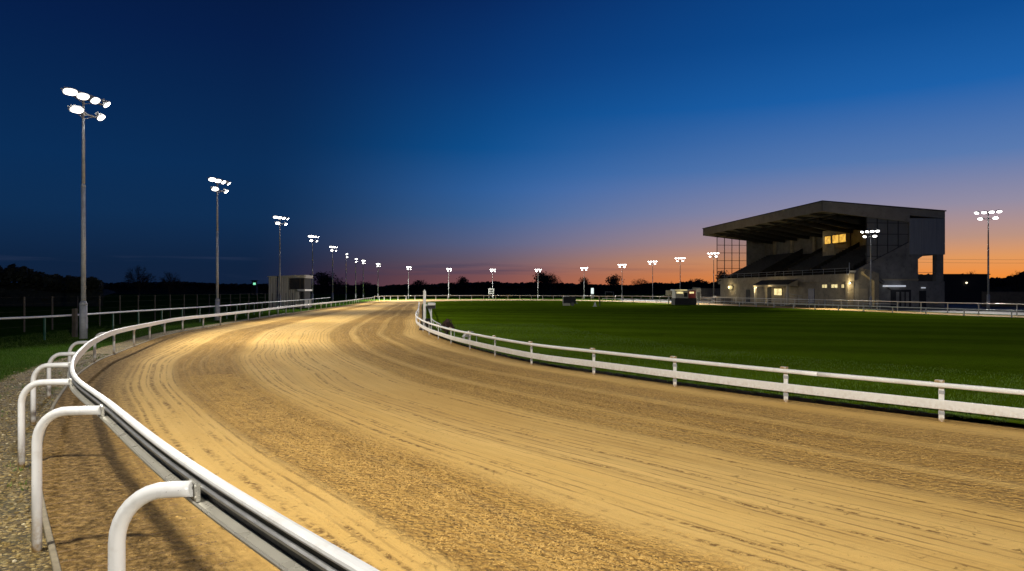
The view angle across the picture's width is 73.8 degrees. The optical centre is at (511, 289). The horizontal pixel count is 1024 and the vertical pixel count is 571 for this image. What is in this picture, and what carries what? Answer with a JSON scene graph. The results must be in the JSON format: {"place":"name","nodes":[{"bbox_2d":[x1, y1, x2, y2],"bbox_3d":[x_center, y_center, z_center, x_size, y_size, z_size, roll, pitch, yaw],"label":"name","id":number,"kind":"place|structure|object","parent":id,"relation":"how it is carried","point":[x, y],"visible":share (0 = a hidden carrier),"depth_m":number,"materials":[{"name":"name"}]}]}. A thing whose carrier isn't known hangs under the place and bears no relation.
{"place":"outdoors","nodes":[
{"label":"outdoors","id":0,"kind":"place"},
{"bbox_2d":[0,313,286,570],"bbox_3d":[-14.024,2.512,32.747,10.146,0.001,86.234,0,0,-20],"label":"gravel path","id":1,"kind":"structure","parent":0,"point":[42,562],"depth_m":9.49,"materials":[{"name":"grey gravel"}]},
{"bbox_2d":[251,280,257,294],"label":"beacon tower","id":2,"kind":"structure","parent":0,"point":[254,288],"depth_m":328.80,"materials":[{"name":"black"}]},
{"bbox_2d":[425,318,430,331],"bbox_3d":[-5.059,2.091,41.014,0.435,0.818,0.424,0,0,0],"label":"bush","id":3,"kind":"object","parent":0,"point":[426,324],"visible":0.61,"depth_m":40.97,"materials":[{"name":"green plant"}]},
{"bbox_2d":[0,294,1023,427],"bbox_3d":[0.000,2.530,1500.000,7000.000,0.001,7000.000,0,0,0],"label":"ground","id":4,"kind":"structure","parent":0,"point":[129,302],"depth_m":76.62,"materials":[{"name":"green plant"}]},
{"bbox_2d":[0,263,114,305],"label":"wood","id":5,"kind":"object","parent":4,"relation":"on","point":[36,288],"visible":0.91,"depth_m":105.54,"materials":[{"name":"black plant"}]},
{"bbox_2d":[72,309,77,336],"bbox_3d":[-23.449,1.800,36.600,0.200,1.600,0.200,0,0,0],"label":"marker post","id":6,"kind":"object","parent":4,"relation":"on","point":[74,322],"visible":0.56,"depth_m":36.50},
{"bbox_2d":[60,86,110,338],"bbox_3d":[-22.095,-3.814,35.463,0.795,12.826,3.036,0,0,10],"label":"floodlight mast","id":7,"kind":"object","parent":4,"relation":"on","point":[83,303],"visible":0.98,"depth_m":35.41,"materials":[{"name":"metal"}]},
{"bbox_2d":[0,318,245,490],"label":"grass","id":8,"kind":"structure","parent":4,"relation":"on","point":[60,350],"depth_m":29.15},
{"bbox_2d":[123,266,155,298],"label":"bare tree","id":9,"kind":"object","parent":4,"relation":"on","point":[141,280],"visible":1,"depth_m":199.48,"materials":[{"name":"brown plant"}]},
{"bbox_2d":[0,293,292,331],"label":"boundary fence","id":10,"kind":"object","parent":4,"relation":"on","point":[77,302],"visible":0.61,"depth_m":51.01,"materials":[{"name":"grey metal"}]},
{"bbox_2d":[0,297,329,339],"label":"walkway rail","id":11,"kind":"object","parent":4,"relation":"on","point":[45,317],"visible":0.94,"depth_m":45.74,"materials":[{"name":"white metal"}]},
{"bbox_2d":[160,272,186,298],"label":"bare tree","id":12,"kind":"object","parent":4,"relation":"on","point":[170,286],"visible":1,"depth_m":199.83,"materials":[{"name":"brown plant"}]},
{"bbox_2d":[42,304,350,570],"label":"edging strip","id":13,"kind":"object","parent":4,"relation":"on","point":[53,555],"visible":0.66,"depth_m":7.36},
{"bbox_2d":[18,297,379,570],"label":"running rail","id":14,"kind":"object","parent":4,"relation":"on","point":[279,541],"visible":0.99,"depth_m":3.77,"materials":[{"name":"white paint"}]},
{"bbox_2d":[207,177,230,319],"bbox_3d":[-24.427,-3.357,56.961,0.738,11.897,2.816,0,0,12],"label":"floodlight mast","id":15,"kind":"object","parent":4,"relation":"on","point":[215,189],"visible":1,"depth_m":56.91,"materials":[{"name":"metal"}]},
{"bbox_2d":[272,215,288,306],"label":"floodlight mast","id":16,"kind":"object","parent":4,"relation":"on","point":[279,218],"visible":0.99,"depth_m":91.61,"materials":[{"name":"metal"}]},
{"bbox_2d":[267,275,312,307],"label":"judge cabin","id":17,"kind":"object","parent":4,"relation":"on","point":[299,287],"visible":0.88,"depth_m":96.15,"materials":[{"name":"white paint"}]},
{"bbox_2d":[301,291,309,298],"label":"lower window","id":18,"kind":"structure","parent":17,"relation":"in","point":[307,293],"depth_m":97.80,"materials":[{"name":"black glass"}]},
{"bbox_2d":[307,235,318,302],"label":"floodlight mast","id":19,"kind":"object","parent":4,"relation":"on","point":[311,240],"visible":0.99,"depth_m":121.90,"materials":[{"name":"metal"}]},
{"bbox_2d":[310,271,347,295],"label":"leafy tree","id":20,"kind":"object","parent":4,"relation":"on","point":[324,285],"visible":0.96,"depth_m":288.06,"materials":[{"name":"green plant"}]},
{"bbox_2d":[329,246,336,300],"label":"floodlight mast","id":21,"kind":"object","parent":4,"relation":"on","point":[332,247],"visible":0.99,"depth_m":151.90,"materials":[{"name":"metal"}]},
{"bbox_2d":[333,278,346,295],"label":"bare tree","id":22,"kind":"object","parent":4,"relation":"on","point":[340,284],"visible":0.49,"depth_m":299.63,"materials":[{"name":"brown plant"}]},
{"bbox_2d":[355,258,357,298],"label":"floodlight mast","id":23,"kind":"object","parent":4,"relation":"on","point":[355,277],"visible":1,"depth_m":171.92,"materials":[{"name":"metal"}]},
{"bbox_2d":[354,281,372,294],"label":"leafy tree","id":24,"kind":"object","parent":4,"relation":"on","point":[366,289],"visible":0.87,"depth_m":328.55,"materials":[{"name":"green plant"}]},
{"bbox_2d":[406,266,410,298],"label":"floodlight mast","id":25,"kind":"object","parent":4,"relation":"on","point":[408,280],"visible":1,"depth_m":195.93,"materials":[{"name":"metal"}]},
{"bbox_2d":[410,280,429,294],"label":"leafy tree","id":26,"kind":"object","parent":4,"relation":"on","point":[417,285],"visible":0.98,"depth_m":378.56,"materials":[{"name":"green plant"}]},
{"bbox_2d":[427,303,434,328],"bbox_3d":[-4.970,1.640,42.000,0.500,1.720,0.300,0,0,0],"label":"camera stand","id":27,"kind":"object","parent":4,"relation":"on","point":[431,306],"visible":0.95,"depth_m":41.90,"materials":[{"name":"white paint"}]},
{"bbox_2d":[455,276,469,293],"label":"leafy tree","id":28,"kind":"object","parent":4,"relation":"on","point":[463,282],"visible":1,"depth_m":379.13,"materials":[{"name":"green plant"}]},
{"bbox_2d":[475,280,481,294],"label":"bare tree","id":29,"kind":"object","parent":4,"relation":"on","point":[478,288],"visible":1,"depth_m":379.83,"materials":[{"name":"brown plant"}]},
{"bbox_2d":[488,288,493,297],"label":"square sign","id":30,"kind":"object","parent":4,"relation":"on","point":[489,290],"visible":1,"depth_m":199.95,"materials":[{"name":"white paint"}]},
{"bbox_2d":[490,269,495,298],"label":"floodlight mast","id":31,"kind":"object","parent":4,"relation":"on","point":[492,281],"visible":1,"depth_m":198.94,"materials":[{"name":"metal"}]},
{"bbox_2d":[374,295,615,300],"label":"rail","id":32,"kind":"object","parent":4,"relation":"on","point":[488,295],"visible":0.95,"depth_m":181.72,"materials":[{"name":"white metal"}]},
{"bbox_2d":[103,274,921,293],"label":"wood","id":33,"kind":"object","parent":4,"relation":"on","point":[499,287],"visible":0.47,"depth_m":401.28,"materials":[{"name":"black plant"}]},
{"bbox_2d":[532,271,556,294],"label":"leafy tree","id":34,"kind":"object","parent":4,"relation":"on","point":[543,281],"visible":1,"depth_m":338.63,"materials":[{"name":"green plant"}]},
{"bbox_2d":[547,273,561,294],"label":"bare tree","id":35,"kind":"object","parent":4,"relation":"on","point":[553,275],"visible":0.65,"depth_m":344.68,"materials":[{"name":"brown plant"}]},
{"bbox_2d":[578,277,590,294],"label":"leafy tree","id":36,"kind":"object","parent":4,"relation":"on","point":[583,284],"visible":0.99,"depth_m":359.31,"materials":[{"name":"green plant"}]},
{"bbox_2d":[591,288,593,297],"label":"lit sign","id":37,"kind":"object","parent":4,"relation":"on","point":[592,292],"visible":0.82,"depth_m":204.94,"materials":[{"name":"white"}]},
{"bbox_2d":[604,274,624,294],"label":"leafy tree","id":38,"kind":"object","parent":4,"relation":"on","point":[613,282],"visible":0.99,"depth_m":329.06,"materials":[{"name":"green plant"}]},
{"bbox_2d":[630,279,651,294],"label":"bare tree","id":39,"kind":"object","parent":4,"relation":"on","point":[640,285],"visible":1,"depth_m":339.76,"materials":[{"name":"brown plant"}]},
{"bbox_2d":[648,261,656,298],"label":"floodlight mast","id":40,"kind":"object","parent":4,"relation":"on","point":[652,275],"visible":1,"depth_m":171.94,"materials":[{"name":"metal"}]},
{"bbox_2d":[675,257,684,290],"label":"floodlight mast","id":41,"kind":"object","parent":4,"relation":"on","point":[680,273],"visible":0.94,"depth_m":161.93,"materials":[{"name":"metal"}]},
{"bbox_2d":[688,278,711,289],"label":"leafy tree","id":42,"kind":"object","parent":4,"relation":"on","point":[697,283],"visible":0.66,"depth_m":328.67,"materials":[{"name":"green plant"}]},
{"bbox_2d":[708,252,718,302],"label":"floodlight mast","id":43,"kind":"object","parent":4,"relation":"on","point":[713,256],"visible":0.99,"depth_m":133.94,"materials":[{"name":"metal"}]},
{"bbox_2d":[415,305,1023,421],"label":"rail","id":44,"kind":"object","parent":4,"relation":"on","point":[941,404],"visible":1,"depth_m":15.22,"materials":[{"name":"white plastic"}]},
{"bbox_2d":[421,300,1021,418],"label":"kerb board","id":45,"kind":"object","parent":4,"relation":"on","point":[924,414],"visible":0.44,"depth_m":16.84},
{"bbox_2d":[714,270,728,287],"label":"leafy tree","id":46,"kind":"object","parent":4,"relation":"on","point":[720,275],"visible":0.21,"depth_m":249.84,"materials":[{"name":"green plant"}]},
{"bbox_2d":[615,296,1023,315],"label":"home straight rail","id":47,"kind":"object","parent":4,"relation":"on","point":[861,300],"visible":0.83,"depth_m":84.33,"materials":[{"name":"white paint"}]},
{"bbox_2d":[617,299,1023,314],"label":"apron","id":48,"kind":"object","parent":4,"relation":"on","point":[962,306],"visible":0.36,"depth_m":92.49,"materials":[{"name":"concrete"}]},
{"bbox_2d":[713,296,736,302],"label":"shelter","id":49,"kind":"object","parent":48,"relation":"on","point":[721,299],"visible":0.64,"depth_m":128.50,"materials":[{"name":"white paint"}]},
{"bbox_2d":[711,299,883,307],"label":"terrace rail","id":50,"kind":"object","parent":48,"relation":"on","point":[805,301],"visible":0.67,"depth_m":105.11,"materials":[{"name":"metal"}]},
{"bbox_2d":[702,200,946,306],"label":"grandstand","id":51,"kind":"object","parent":48,"relation":"on","point":[818,250],"visible":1,"depth_m":106.66,"materials":[{"name":"concrete"}]},
{"bbox_2d":[746,290,749,301],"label":"door","id":52,"kind":"structure","parent":51,"relation":"in","point":[747,291],"depth_m":133.18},
{"bbox_2d":[767,287,770,302],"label":"door","id":53,"kind":"structure","parent":51,"relation":"in","point":[768,288],"depth_m":124.54,"materials":[{"name":"grey"}]},
{"bbox_2d":[774,288,781,295],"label":"window","id":54,"kind":"structure","parent":51,"relation":"in","point":[777,291],"depth_m":121.41,"materials":[{"name":"yellow glass"}]},
{"bbox_2d":[808,288,813,302],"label":"door","id":55,"kind":"structure","parent":51,"relation":"in","point":[810,290],"depth_m":110.56,"materials":[{"name":"grey paint"}]},
{"bbox_2d":[896,292,898,306],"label":"door leaf","id":56,"kind":"structure","parent":51,"relation":"in","point":[897,293],"depth_m":101.20,"materials":[{"name":"concrete"}]},
{"bbox_2d":[901,292,903,306],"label":"door leaf","id":57,"kind":"structure","parent":51,"relation":"in","point":[902,293],"depth_m":101.30,"materials":[{"name":"concrete"}]},
{"bbox_2d":[906,292,908,306],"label":"door leaf","id":58,"kind":"structure","parent":51,"relation":"in","point":[907,293],"depth_m":101.38,"materials":[{"name":"concrete"}]},
{"bbox_2d":[919,291,925,306],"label":"door","id":59,"kind":"structure","parent":51,"relation":"in","point":[922,294],"depth_m":101.70,"materials":[{"name":"black"}]},
{"bbox_2d":[860,229,879,307],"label":"floodlight mast","id":60,"kind":"object","parent":48,"relation":"on","point":[870,236],"visible":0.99,"depth_m":93.94,"materials":[{"name":"metal"}]},
{"bbox_2d":[974,210,1001,308],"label":"floodlight mast","id":61,"kind":"object","parent":48,"relation":"on","point":[988,218],"visible":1,"depth_m":88.91,"materials":[{"name":"metal"}]},
{"bbox_2d":[981,291,1023,306],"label":"timber fence","id":62,"kind":"object","parent":48,"relation":"on","point":[1016,297],"visible":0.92,"depth_m":101.01,"materials":[{"name":"black wood"}]},
{"bbox_2d":[920,271,1023,291],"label":"wood","id":63,"kind":"object","parent":4,"relation":"on","point":[996,284],"visible":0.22,"depth_m":150.80,"materials":[{"name":"green plant"}]},
{"bbox_2d":[1001,271,1023,291],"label":"bare tree","id":64,"kind":"object","parent":4,"relation":"on","point":[1017,279],"visible":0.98,"depth_m":139.92,"materials":[{"name":"brown plant"}]},
{"bbox_2d":[0,0,1023,286],"label":"sky","id":65,"kind":"structure","parent":0,"point":[514,138],"materials":[{"name":"blue"}]},
{"bbox_2d":[42,299,1023,570],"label":"track","id":66,"kind":"structure","parent":0,"point":[362,357],"depth_m":9.78,"materials":[{"name":"beige sand"}]},
{"bbox_2d":[42,353,236,570],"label":"soil crumbs","id":67,"kind":"object","parent":66,"relation":"on","point":[90,367],"visible":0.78,"depth_m":8.77,"materials":[{"name":"brown soil"}]},
{"bbox_2d":[696,288,719,299],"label":"building","id":68,"kind":"structure","parent":0,"point":[706,292],"depth_m":168.00,"materials":[{"name":"concrete"}]},
{"bbox_2d":[421,301,1023,423],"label":"infield grass","id":69,"kind":"structure","parent":0,"point":[994,346],"depth_m":32.31,"materials":[{"name":"green plant"}]},
{"bbox_2d":[419,289,425,329],"bbox_3d":[-5.446,1.230,42.500,0.600,2.540,0.600,0,0,0],"label":"winning post","id":70,"kind":"object","parent":69,"relation":"on","point":[424,304],"visible":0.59,"depth_m":42.42,"materials":[{"name":"white paint"}]},
{"bbox_2d":[440,318,454,333],"bbox_3d":[-3.554,2.034,37.475,0.910,0.932,0.864,0,0,0],"label":"bush","id":71,"kind":"object","parent":69,"relation":"on","point":[447,323],"visible":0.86,"depth_m":37.33,"materials":[{"name":"brown plant"}]},
{"bbox_2d":[428,309,493,341],"bbox_3d":[-7.447,2.292,64.309,1.699,0.475,71.904,0,0,-9],"label":"lure rail","id":72,"kind":"object","parent":69,"relation":"on","point":[440,324],"visible":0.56,"depth_m":43.64,"materials":[{"name":"grey metal"}]},
{"bbox_2d":[462,331,472,339],"bbox_3d":[-2.042,2.180,31.507,0.480,0.520,0.320,0,0,-20],"label":"loudspeaker box","id":73,"kind":"object","parent":69,"relation":"on","point":[465,335],"visible":0.45,"depth_m":31.36,"materials":[{"name":"grey plastic"}]},
{"bbox_2d":[563,296,577,305],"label":"equipment trailer","id":74,"kind":"object","parent":69,"relation":"on","point":[567,300],"visible":1,"depth_m":104.00,"materials":[{"name":"metal"}]},
{"bbox_2d":[666,290,671,303],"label":"post sign","id":75,"kind":"object","parent":69,"relation":"on","point":[668,292],"visible":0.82,"depth_m":117.96,"materials":[{"name":"metal"}]},
{"bbox_2d":[671,287,696,304],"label":"timing kiosk","id":76,"kind":"object","parent":69,"relation":"on","point":[687,297],"visible":1,"depth_m":112.05,"materials":[{"name":"grey paint"}]},
{"bbox_2d":[602,298,1023,316],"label":"infield straight rail","id":77,"kind":"object","parent":69,"relation":"on","point":[846,305],"visible":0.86,"depth_m":77.43,"materials":[{"name":"white paint"}]},
{"bbox_2d":[918,274,990,302],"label":"service building","id":78,"kind":"structure","parent":0,"point":[964,288],"depth_m":128.00,"materials":[{"name":"metal"}]}
]}

